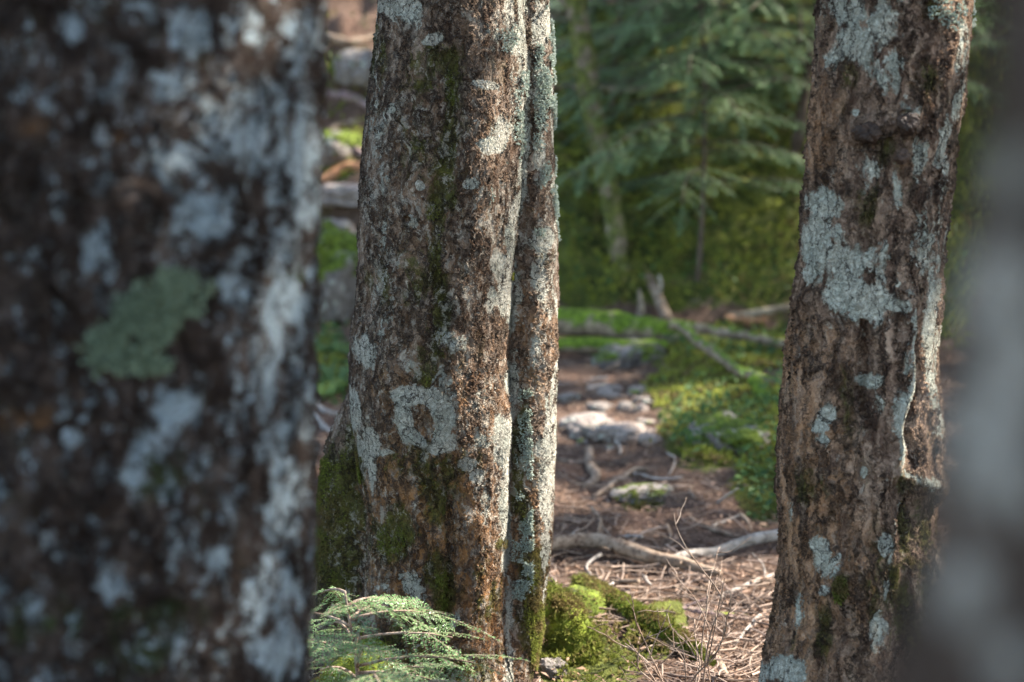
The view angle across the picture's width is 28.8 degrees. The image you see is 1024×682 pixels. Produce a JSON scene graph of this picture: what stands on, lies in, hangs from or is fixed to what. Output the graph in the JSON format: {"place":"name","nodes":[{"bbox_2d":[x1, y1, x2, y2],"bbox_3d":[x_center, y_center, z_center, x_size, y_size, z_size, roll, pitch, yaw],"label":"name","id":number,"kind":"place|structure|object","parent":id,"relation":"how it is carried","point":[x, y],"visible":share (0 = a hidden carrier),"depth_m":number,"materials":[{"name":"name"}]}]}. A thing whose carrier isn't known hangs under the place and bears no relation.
{"place":"outdoors","nodes":[
{"label":"outdoors","id":0,"kind":"place"},
{"bbox_2d":[315,0,990,681],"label":"ground","id":1,"kind":"structure","parent":0,"point":[343,24],"depth_m":9.07,"materials":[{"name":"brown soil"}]},
{"bbox_2d":[0,0,330,681],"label":"tree","id":2,"kind":"object","parent":1,"relation":"on","point":[161,219],"visible":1,"depth_m":2.10,"materials":[{"name":"brown plant"}]},
{"bbox_2d":[315,414,329,431],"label":"fallen branch","id":3,"kind":"object","parent":1,"relation":"on","point":[324,426],"visible":0.3,"depth_m":7.01,"materials":[{"name":"grey wood"}]},
{"bbox_2d":[317,404,337,415],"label":"fallen branch","id":4,"kind":"object","parent":1,"relation":"on","point":[324,410],"visible":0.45,"depth_m":7.16,"materials":[{"name":"grey wood"}]},
{"bbox_2d":[313,338,349,352],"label":"fern","id":5,"kind":"object","parent":1,"relation":"on","point":[344,346],"visible":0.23,"depth_m":8.25,"materials":[{"name":"green plant"}]},
{"bbox_2d":[317,364,348,398],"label":"fern","id":6,"kind":"object","parent":1,"relation":"on","point":[325,369],"visible":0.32,"depth_m":7.65,"materials":[{"name":"green plant"}]},
{"bbox_2d":[316,219,357,323],"bbox_3d":[-0.860,-0.275,9.241,0.436,0.555,0.426,-8,13,-40],"label":"rock","id":7,"kind":"object","parent":1,"relation":"on","point":[337,251],"visible":0.33,"depth_m":9.09,"materials":[{"name":"grey stone"}]},
{"bbox_2d":[319,183,358,206],"bbox_3d":[-0.786,-0.703,9.591,0.416,0.109,0.346,3,11,18],"label":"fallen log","id":8,"kind":"object","parent":1,"relation":"on","point":[339,194],"visible":0.45,"depth_m":9.48,"materials":[{"name":"grey wood"}]},
{"bbox_2d":[320,161,359,182],"bbox_3d":[-0.812,-0.825,9.706,0.256,0.105,0.060,-1,10,-4],"label":"rotten log","id":9,"kind":"object","parent":1,"relation":"on","point":[333,173],"visible":0.77,"depth_m":9.68,"materials":[{"name":"brown wood"}]},
{"bbox_2d":[323,217,356,233],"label":"rock","id":10,"kind":"object","parent":1,"relation":"on","point":[341,224],"visible":0.23,"depth_m":9.41,"materials":[{"name":"grey stone"}]},
{"bbox_2d":[321,129,361,166],"bbox_3d":[-0.889,-0.948,9.822,0.311,0.195,0.269,-8,12,-37],"label":"rock","id":11,"kind":"object","parent":1,"relation":"on","point":[338,146],"visible":0.59,"depth_m":9.73,"materials":[{"name":"grey stone"}]},
{"bbox_2d":[327,119,363,129],"bbox_3d":[-0.827,-1.071,10.021,0.386,0.139,0.155,-4,11,-22],"label":"hillside root","id":12,"kind":"object","parent":1,"relation":"on","point":[337,126],"visible":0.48,"depth_m":10.02,"materials":[{"name":"wood"}]},
{"bbox_2d":[327,90,366,107],"bbox_3d":[-0.850,-1.221,10.154,0.449,0.112,0.173,1,10,8],"label":"hillside root","id":13,"kind":"object","parent":1,"relation":"on","point":[344,94],"visible":0.47,"depth_m":10.15,"materials":[{"name":"wood"}]},
{"bbox_2d":[326,32,373,45],"bbox_3d":[-0.932,-1.573,10.371,0.505,0.078,0.189,4,11,19],"label":"hillside root","id":14,"kind":"object","parent":1,"relation":"on","point":[338,40],"visible":0.42,"depth_m":10.29,"materials":[{"name":"brown wood"}]},
{"bbox_2d":[333,48,372,89],"bbox_3d":[-0.770,-1.391,10.230,0.364,0.221,0.253,8,12,37],"label":"rock","id":15,"kind":"object","parent":1,"relation":"on","point":[352,65],"visible":0.58,"depth_m":10.14,"materials":[{"name":"grey stone"}]},
{"bbox_2d":[353,147,360,155],"bbox_3d":[-0.862,-0.940,9.812,0.427,0.085,0.091,4,11,22],"label":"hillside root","id":16,"kind":"object","parent":1,"relation":"on","point":[357,150],"visible":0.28,"depth_m":9.77,"materials":[{"name":"wood"}]},
{"bbox_2d":[310,631,404,681],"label":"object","id":17,"kind":"object","parent":1,"relation":"on","point":[350,665],"visible":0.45,"depth_m":4.07,"materials":[{"name":"green plant"}]},
{"bbox_2d":[309,586,530,681],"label":"hemlock sapling","id":18,"kind":"object","parent":1,"relation":"on","point":[355,646],"visible":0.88,"depth_m":3.70,"materials":[{"name":"green plant"}]},
{"bbox_2d":[308,0,561,681],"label":"tree","id":19,"kind":"object","parent":1,"relation":"on","point":[436,479],"visible":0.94,"depth_m":4.11,"materials":[{"name":"brown plant"}]},
{"bbox_2d":[540,657,567,678],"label":"rock","id":20,"kind":"object","parent":1,"relation":"on","point":[546,666],"visible":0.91,"depth_m":4.43,"materials":[{"name":"grey stone"}]},
{"bbox_2d":[553,82,576,90],"bbox_3d":[0.301,-1.262,9.957,0.344,0.070,0.058,-4,11,-22],"label":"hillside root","id":21,"kind":"object","parent":1,"relation":"on","point":[558,88],"visible":0.22,"depth_m":9.94,"materials":[{"name":"brown wood"}]},
{"bbox_2d":[557,392,580,401],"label":"rock","id":22,"kind":"object","parent":1,"relation":"on","point":[565,397],"visible":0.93,"depth_m":7.35,"materials":[{"name":"grey stone"}]},
{"bbox_2d":[549,0,594,23],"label":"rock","id":23,"kind":"object","parent":1,"relation":"on","point":[561,13],"visible":0.13,"depth_m":10.27,"materials":[{"name":"grey stone"}]},
{"bbox_2d":[543,577,606,666],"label":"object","id":24,"kind":"object","parent":1,"relation":"on","point":[567,620],"visible":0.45,"depth_m":4.54,"materials":[{"name":"green plant"}]},
{"bbox_2d":[567,420,587,438],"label":"rock","id":25,"kind":"object","parent":1,"relation":"on","point":[574,429],"visible":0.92,"depth_m":6.83,"materials":[{"name":"grey stone"}]},
{"bbox_2d":[576,438,588,444],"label":"rock","id":26,"kind":"object","parent":1,"relation":"on","point":[584,440],"visible":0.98,"depth_m":6.75,"materials":[{"name":"grey stone"}]},
{"bbox_2d":[558,412,607,427],"bbox_3d":[0.250,0.288,6.934,0.170,0.078,0.158,3,10,17],"label":"rock","id":27,"kind":"object","parent":1,"relation":"on","point":[594,418],"visible":0.67,"depth_m":6.91,"materials":[{"name":"grey stone"}]},
{"bbox_2d":[558,376,607,383],"bbox_3d":[0.251,0.154,7.845,0.258,0.040,0.023,3,10,14],"label":"stick","id":28,"kind":"object","parent":1,"relation":"on","point":[604,377],"visible":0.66,"depth_m":7.82,"materials":[{"name":"wood"}]},
{"bbox_2d":[556,458,611,464],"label":"stick","id":29,"kind":"object","parent":1,"relation":"on","point":[567,460],"visible":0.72,"depth_m":6.43,"materials":[{"name":"brown wood"}]},
{"bbox_2d":[579,425,595,437],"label":"rock","id":30,"kind":"object","parent":1,"relation":"on","point":[586,429],"visible":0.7,"depth_m":6.81,"materials":[{"name":"grey stone"}]},
{"bbox_2d":[564,581,615,619],"bbox_3d":[0.214,0.674,4.756,0.160,0.172,0.287,-10,14,-44],"label":"moss","id":31,"kind":"object","parent":1,"relation":"on","point":[596,600],"visible":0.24,"depth_m":4.77,"materials":[{"name":"green plant"}]},
{"bbox_2d":[582,445,600,488],"bbox_3d":[0.258,0.404,6.386,0.058,0.043,0.514,1,10,3],"label":"curled root","id":32,"kind":"object","parent":1,"relation":"on","point":[593,469],"visible":0.91,"depth_m":6.32,"materials":[{"name":"wood"}]},
{"bbox_2d":[585,553,602,575],"bbox_3d":[0.225,0.601,5.206,0.063,0.055,0.155,-2,10,-12],"label":"stick","id":33,"kind":"object","parent":1,"relation":"on","point":[593,559],"visible":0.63,"depth_m":5.25,"materials":[{"name":"beige wood"}]},
{"bbox_2d":[586,383,601,389],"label":"rock","id":34,"kind":"object","parent":1,"relation":"on","point":[592,386],"visible":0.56,"depth_m":7.58,"materials":[{"name":"grey stone"}]},
{"bbox_2d":[586,504,602,533],"bbox_3d":[0.238,0.511,5.577,0.028,0.056,0.229,-1,10,-6],"label":"stick","id":35,"kind":"object","parent":1,"relation":"on","point":[595,512],"visible":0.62,"depth_m":5.61,"materials":[{"name":"wood"}]},
{"bbox_2d":[586,402,609,412],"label":"rock","id":36,"kind":"object","parent":1,"relation":"on","point":[602,407],"visible":0.72,"depth_m":7.21,"materials":[{"name":"grey stone"}]},
{"bbox_2d":[596,388,614,394],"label":"rock","id":37,"kind":"object","parent":1,"relation":"on","point":[601,391],"visible":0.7,"depth_m":7.44,"materials":[{"name":"grey stone"}]},
{"bbox_2d":[599,382,614,388],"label":"rock","id":38,"kind":"object","parent":1,"relation":"on","point":[604,385],"visible":0.48,"depth_m":7.57,"materials":[{"name":"grey stone"}]},
{"bbox_2d":[597,363,618,373],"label":"stick","id":39,"kind":"object","parent":1,"relation":"on","point":[608,368],"visible":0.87,"depth_m":7.97,"materials":[{"name":"wood"}]},
{"bbox_2d":[556,21,662,50],"bbox_3d":[0.495,-1.563,10.239,0.622,0.190,0.128,-1,10,-5],"label":"hillside root","id":40,"kind":"object","parent":1,"relation":"on","point":[606,38],"visible":0.15,"depth_m":10.23,"materials":[{"name":"brown wood"}]},
{"bbox_2d":[605,444,615,449],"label":"rock","id":41,"kind":"object","parent":1,"relation":"on","point":[610,447],"visible":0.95,"depth_m":6.61,"materials":[{"name":"grey stone"}]},
{"bbox_2d":[606,417,614,422],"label":"rock","id":42,"kind":"object","parent":1,"relation":"on","point":[610,420],"visible":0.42,"depth_m":6.93,"materials":[{"name":"grey stone"}]},
{"bbox_2d":[576,467,648,497],"bbox_3d":[0.290,0.436,6.151,0.126,0.036,0.364,6,12,30],"label":"fallen branch","id":43,"kind":"object","parent":1,"relation":"on","point":[611,484],"visible":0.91,"depth_m":6.14,"materials":[{"name":"wood"}]},
{"bbox_2d":[558,337,667,352],"bbox_3d":[0.220,0.015,8.295,0.861,0.070,0.089,2,10,12],"label":"fallen log","id":44,"kind":"object","parent":1,"relation":"on","point":[581,345],"visible":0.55,"depth_m":8.26,"materials":[{"name":"wood"}]},
{"bbox_2d":[604,391,622,398],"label":"rock","id":45,"kind":"object","parent":1,"relation":"on","point":[615,395],"visible":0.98,"depth_m":7.38,"materials":[{"name":"grey stone"}]},
{"bbox_2d":[558,0,674,270],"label":"slender tree","id":46,"kind":"object","parent":1,"relation":"on","point":[585,63],"visible":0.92,"depth_m":8.97,"materials":[{"name":"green plant"}]},
{"bbox_2d":[587,421,646,441],"bbox_3d":[0.362,0.316,6.781,0.202,0.086,0.190,3,10,15],"label":"rock","id":47,"kind":"object","parent":1,"relation":"on","point":[606,432],"visible":0.77,"depth_m":6.72,"materials":[{"name":"grey stone"}]},
{"bbox_2d":[612,384,622,391],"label":"rock","id":48,"kind":"object","parent":1,"relation":"on","point":[616,388],"visible":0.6,"depth_m":7.57,"materials":[{"name":"grey stone"}]},
{"bbox_2d":[614,440,621,453],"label":"stick","id":49,"kind":"object","parent":1,"relation":"on","point":[618,443],"visible":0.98,"depth_m":6.60,"materials":[{"name":"grey wood"}]},
{"bbox_2d":[557,289,688,344],"bbox_3d":[0.190,-0.125,8.555,1.231,0.240,0.161,4,11,22],"label":"fallen log","id":50,"kind":"object","parent":1,"relation":"on","point":[617,324],"visible":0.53,"depth_m":8.42,"materials":[{"name":"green plant"}]},
{"bbox_2d":[615,434,631,443],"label":"rock","id":51,"kind":"object","parent":1,"relation":"on","point":[620,439],"visible":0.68,"depth_m":6.69,"materials":[{"name":"grey stone"}]},
{"bbox_2d":[608,579,639,584],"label":"stick","id":52,"kind":"object","parent":1,"relation":"on","point":[635,581],"visible":0.44,"depth_m":5.03,"materials":[{"name":"wood"}]},
{"bbox_2d":[616,401,634,412],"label":"rock","id":53,"kind":"object","parent":1,"relation":"on","point":[621,406],"visible":0.83,"depth_m":7.17,"materials":[{"name":"grey stone"}]},
{"bbox_2d":[590,338,668,369],"bbox_3d":[0.495,0.084,8.215,0.365,0.170,0.269,-9,14,-43],"label":"rock","id":54,"kind":"object","parent":1,"relation":"on","point":[631,355],"visible":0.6,"depth_m":8.12,"materials":[{"name":"grey stone"}]},
{"bbox_2d":[617,535,643,538],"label":"stick","id":55,"kind":"object","parent":1,"relation":"on","point":[640,536],"visible":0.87,"depth_m":5.44,"materials":[{"name":"grey wood"}]},
{"bbox_2d":[314,263,951,681],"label":"twig litter","id":56,"kind":"object","parent":1,"relation":"on","point":[616,617],"visible":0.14,"depth_m":5.60,"materials":[{"name":"brown wood"}]},
{"bbox_2d":[609,579,662,596],"bbox_3d":[0.336,0.632,5.009,0.037,0.026,0.229,-9,13,-41],"label":"stick","id":57,"kind":"object","parent":1,"relation":"on","point":[613,580],"visible":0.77,"depth_m":5.05,"materials":[{"name":"wood"}]},
{"bbox_2d":[552,519,722,576],"bbox_3d":[0.303,0.560,5.204,0.220,0.063,0.490,-8,13,-37],"label":"fallen branch","id":58,"kind":"object","parent":1,"relation":"on","point":[618,545],"visible":0.88,"depth_m":5.28,"materials":[{"name":"grey wood"}]},
{"bbox_2d":[627,385,649,396],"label":"rock","id":59,"kind":"object","parent":1,"relation":"on","point":[637,390],"visible":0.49,"depth_m":7.39,"materials":[{"name":"grey stone"}]},
{"bbox_2d":[609,483,673,503],"bbox_3d":[0.389,0.456,5.936,0.207,0.044,0.151,-2,10,-12],"label":"rock","id":60,"kind":"object","parent":1,"relation":"on","point":[616,492],"visible":0.84,"depth_m":5.90,"materials":[{"name":"grey stone"}]},
{"bbox_2d":[634,404,648,412],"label":"rock","id":61,"kind":"object","parent":1,"relation":"on","point":[641,407],"visible":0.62,"depth_m":7.09,"materials":[{"name":"grey stone"}]},
{"bbox_2d":[568,572,716,666],"bbox_3d":[0.292,0.652,4.738,0.101,0.093,0.674,-5,11,-24],"label":"root","id":62,"kind":"object","parent":1,"relation":"on","point":[618,600],"visible":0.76,"depth_m":4.65,"materials":[{"name":"green plant"}]},
{"bbox_2d":[632,396,652,405],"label":"rock","id":63,"kind":"object","parent":1,"relation":"on","point":[644,400],"visible":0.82,"depth_m":7.21,"materials":[{"name":"grey stone"}]},
{"bbox_2d":[640,573,651,585],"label":"stick","id":64,"kind":"object","parent":1,"relation":"on","point":[649,584],"visible":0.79,"depth_m":5.08,"materials":[{"name":"brown wood"}]},
{"bbox_2d":[636,418,656,425],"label":"rock","id":65,"kind":"object","parent":1,"relation":"on","point":[645,421],"visible":0.71,"depth_m":6.93,"materials":[{"name":"grey stone"}]},
{"bbox_2d":[637,432,663,445],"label":"rock","id":66,"kind":"object","parent":1,"relation":"on","point":[646,436],"visible":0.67,"depth_m":6.59,"materials":[{"name":"grey stone"}]},
{"bbox_2d":[315,0,986,519],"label":"ground cover","id":67,"kind":"object","parent":1,"relation":"on","point":[689,438],"visible":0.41,"depth_m":7.23,"materials":[{"name":"green plant"}]},
{"bbox_2d":[316,0,988,472],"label":"bank moss","id":68,"kind":"object","parent":1,"relation":"on","point":[660,392],"visible":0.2,"depth_m":9.09,"materials":[{"name":"green plant"}]},
{"bbox_2d":[624,472,681,479],"bbox_3d":[0.436,0.422,6.225,0.223,0.035,0.026,9,13,41],"label":"stick","id":69,"kind":"object","parent":1,"relation":"on","point":[645,475],"visible":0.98,"depth_m":6.20,"materials":[{"name":"grey wood"}]},
{"bbox_2d":[595,0,720,11],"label":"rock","id":70,"kind":"object","parent":1,"relation":"on","point":[650,7],"visible":0.12,"depth_m":10.30,"materials":[{"name":"grey stone"}]},
{"bbox_2d":[540,468,776,681],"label":"ground moss","id":71,"kind":"object","parent":1,"relation":"on","point":[605,627],"visible":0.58,"depth_m":4.57,"materials":[{"name":"green plant"}]},
{"bbox_2d":[645,272,672,321],"bbox_3d":[0.621,-0.252,9.112,0.056,0.270,0.586,-3,10,-14],"label":"leaning stem","id":72,"kind":"object","parent":1,"relation":"on","point":[661,305],"visible":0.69,"depth_m":8.91,"materials":[{"name":"grey wood"}]},
{"bbox_2d":[549,523,777,681],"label":"twig heap","id":73,"kind":"object","parent":1,"relation":"on","point":[670,674],"visible":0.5,"depth_m":4.95,"materials":[{"name":"brown wood"}]},
{"bbox_2d":[587,500,747,681],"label":"twig shrub","id":74,"kind":"object","parent":1,"relation":"on","point":[700,661],"visible":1,"depth_m":4.11,"materials":[{"name":"brown wood"}]},
{"bbox_2d":[665,523,671,539],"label":"stick","id":75,"kind":"object","parent":1,"relation":"on","point":[669,530],"visible":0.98,"depth_m":5.54,"materials":[{"name":"grey wood"}]},
{"bbox_2d":[666,452,675,476],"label":"stick","id":76,"kind":"object","parent":1,"relation":"on","point":[668,453],"visible":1,"depth_m":6.29,"materials":[{"name":"wood"}]},
{"bbox_2d":[550,0,793,132],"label":"hemlock","id":77,"kind":"object","parent":1,"relation":"on","point":[600,67],"visible":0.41,"depth_m":9.71,"materials":[{"name":"green plant"}]},
{"bbox_2d":[550,0,813,282],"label":"hemlock","id":78,"kind":"object","parent":1,"relation":"on","point":[703,179],"visible":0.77,"depth_m":8.84,"materials":[{"name":"green plant"}]},
{"bbox_2d":[688,487,698,499],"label":"stick","id":79,"kind":"object","parent":1,"relation":"on","point":[691,494],"visible":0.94,"depth_m":5.93,"materials":[{"name":"wood"}]},
{"bbox_2d":[672,583,721,591],"bbox_3d":[0.471,0.622,5.027,0.136,0.013,0.030,-2,10,-10],"label":"stick","id":80,"kind":"object","parent":1,"relation":"on","point":[689,589],"visible":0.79,"depth_m":5.01,"materials":[{"name":"wood"}]},
{"bbox_2d":[680,578,732,599],"bbox_3d":[0.490,0.627,5.037,0.173,0.030,0.021,-7,12,-34],"label":"fallen branch","id":81,"kind":"object","parent":1,"relation":"on","point":[726,581],"visible":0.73,"depth_m":5.04,"materials":[{"name":"wood"}]},
{"bbox_2d":[688,516,740,537],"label":"fallen branch","id":82,"kind":"object","parent":1,"relation":"on","point":[716,530],"visible":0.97,"depth_m":5.56,"materials":[{"name":"grey wood"}]},
{"bbox_2d":[682,597,747,616],"bbox_3d":[0.433,0.654,4.853,0.289,0.059,0.049,-2,10,-9],"label":"fallen branch","id":83,"kind":"object","parent":1,"relation":"on","point":[687,608],"visible":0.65,"depth_m":4.84,"materials":[{"name":"wood"}]},
{"bbox_2d":[663,529,777,567],"bbox_3d":[0.585,0.554,5.377,0.468,0.055,0.072,-6,12,-30],"label":"fallen branch","id":84,"kind":"object","parent":1,"relation":"on","point":[761,537],"visible":0.62,"depth_m":5.40,"materials":[{"name":"grey wood"}]},
{"bbox_2d":[709,648,732,681],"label":"fallen branch","id":85,"kind":"object","parent":1,"relation":"on","point":[721,665],"visible":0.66,"depth_m":4.43,"materials":[{"name":"beige wood"}]},
{"bbox_2d":[711,514,739,525],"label":"stick","id":86,"kind":"object","parent":1,"relation":"on","point":[731,518],"visible":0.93,"depth_m":5.66,"materials":[{"name":"grey wood"}]},
{"bbox_2d":[668,318,783,347],"bbox_3d":[0.934,-0.025,8.153,0.609,0.104,0.074,5,11,24],"label":"fallen log","id":87,"kind":"object","parent":1,"relation":"on","point":[715,331],"visible":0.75,"depth_m":8.16,"materials":[{"name":"wood"}]},
{"bbox_2d":[716,488,738,502],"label":"stick","id":88,"kind":"object","parent":1,"relation":"on","point":[722,498],"visible":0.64,"depth_m":5.83,"materials":[{"name":"grey wood"}]},
{"bbox_2d":[685,410,770,456],"bbox_3d":[0.713,0.322,6.503,0.268,0.156,0.312,-5,11,-27],"label":"rock","id":89,"kind":"object","parent":1,"relation":"on","point":[735,429],"visible":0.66,"depth_m":6.42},
{"bbox_2d":[677,322,781,384],"bbox_3d":[0.829,0.064,7.500,0.143,0.073,1.259,-3,10,-17],"label":"fallen log","id":90,"kind":"object","parent":1,"relation":"on","point":[730,364],"visible":0.79,"depth_m":7.58,"materials":[{"name":"wood"}]},
{"bbox_2d":[699,561,772,572],"bbox_3d":[0.599,0.594,5.231,0.212,0.033,0.023,1,10,8],"label":"stick","id":91,"kind":"object","parent":1,"relation":"on","point":[711,562],"visible":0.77,"depth_m":5.23,"materials":[{"name":"brown wood"}]},
{"bbox_2d":[694,299,789,316],"bbox_3d":[1.033,-0.123,8.942,0.522,0.127,0.074,2,10,11],"label":"fallen log","id":92,"kind":"object","parent":1,"relation":"on","point":[764,311],"visible":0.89,"depth_m":8.89,"materials":[{"name":"brown wood"}]},
{"bbox_2d":[724,314,765,324],"bbox_3d":[1.044,-0.095,8.925,0.188,0.055,0.053,0,10,0],"label":"rotten log","id":93,"kind":"object","parent":1,"relation":"on","point":[745,319],"visible":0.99,"depth_m":8.91,"materials":[{"name":"brown wood"}]},
{"bbox_2d":[739,512,751,530],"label":"stick","id":94,"kind":"object","parent":1,"relation":"on","point":[743,516],"visible":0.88,"depth_m":5.64,"materials":[{"name":"grey wood"}]},
{"bbox_2d":[717,553,774,596],"bbox_3d":[0.604,0.608,5.101,0.070,0.054,0.279,5,11,25],"label":"fallen branch","id":95,"kind":"object","parent":1,"relation":"on","point":[749,582],"visible":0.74,"depth_m":5.05,"materials":[{"name":"wood"}]},
{"bbox_2d":[733,614,760,646],"bbox_3d":[0.559,0.690,4.757,0.014,0.030,0.182,5,11,27],"label":"stick","id":96,"kind":"object","parent":1,"relation":"on","point":[747,628],"visible":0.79,"depth_m":4.77,"materials":[{"name":"beige wood"}]},
{"bbox_2d":[739,592,771,602],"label":"stick","id":97,"kind":"object","parent":1,"relation":"on","point":[740,593],"visible":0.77,"depth_m":4.97,"materials":[{"name":"wood"}]},
{"bbox_2d":[747,374,772,402],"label":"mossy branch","id":98,"kind":"object","parent":1,"relation":"on","point":[755,379],"visible":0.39,"depth_m":6.97,"materials":[{"name":"green plant"}]},
{"bbox_2d":[555,0,989,165],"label":"hemlock","id":99,"kind":"object","parent":1,"relation":"on","point":[724,47],"visible":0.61,"depth_m":9.15,"materials":[{"name":"green plant"}]},
{"bbox_2d":[758,0,976,681],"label":"tree","id":100,"kind":"object","parent":1,"relation":"on","point":[858,394],"visible":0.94,"depth_m":3.57,"materials":[{"name":"brown plant"}]},
{"bbox_2d":[779,0,992,54],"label":"hemlock","id":101,"kind":"object","parent":1,"relation":"on","point":[980,38],"visible":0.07,"depth_m":9.89,"materials":[{"name":"green plant"}]},
{"bbox_2d":[882,0,1023,681],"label":"tree","id":102,"kind":"object","parent":1,"relation":"on","point":[963,619],"visible":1,"depth_m":0.59,"materials":[{"name":"grey plant"}]}
]}

